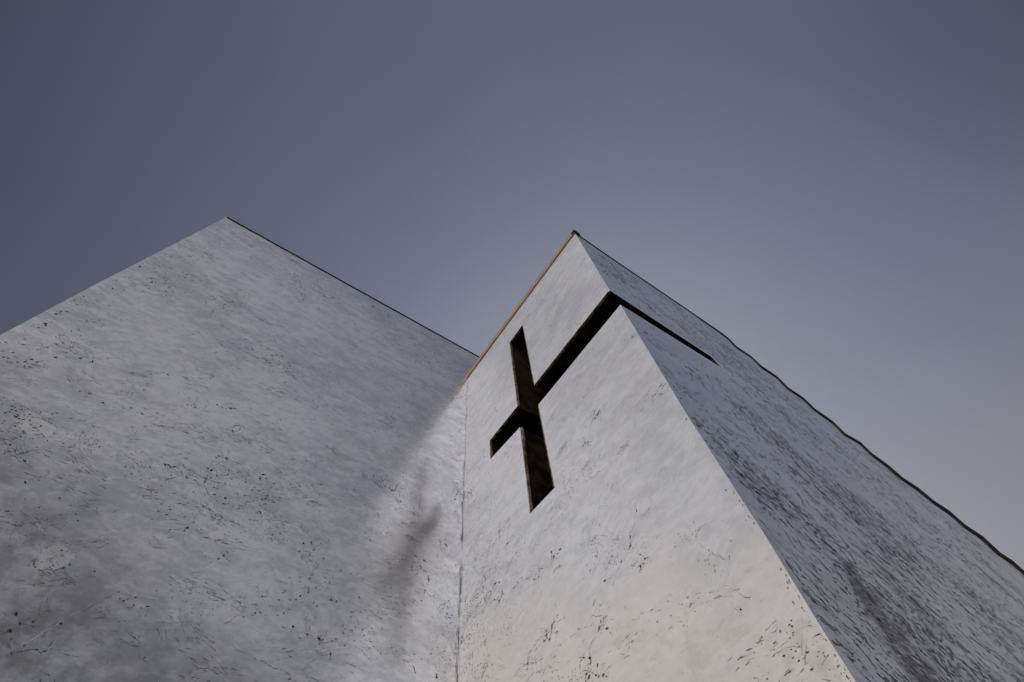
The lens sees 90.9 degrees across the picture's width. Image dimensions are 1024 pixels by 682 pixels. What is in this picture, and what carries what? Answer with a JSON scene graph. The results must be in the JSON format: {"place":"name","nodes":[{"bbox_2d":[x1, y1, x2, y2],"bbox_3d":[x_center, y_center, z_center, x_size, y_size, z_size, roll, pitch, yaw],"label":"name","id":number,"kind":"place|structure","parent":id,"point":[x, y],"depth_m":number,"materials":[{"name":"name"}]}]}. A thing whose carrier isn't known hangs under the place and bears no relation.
{"place":"outdoors","nodes":[
{"label":"outdoors","id":0,"kind":"place"},
{"bbox_2d":[0,217,1023,681],"bbox_3d":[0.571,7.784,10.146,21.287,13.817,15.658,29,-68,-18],"label":"church","id":1,"kind":"structure","parent":0,"point":[232,451],"depth_m":6.18,"materials":[{"name":"grey concrete"}]},
{"bbox_2d":[0,0,1023,569],"label":"sky","id":2,"kind":"structure","parent":0,"point":[835,188],"materials":[{"name":"grey"}]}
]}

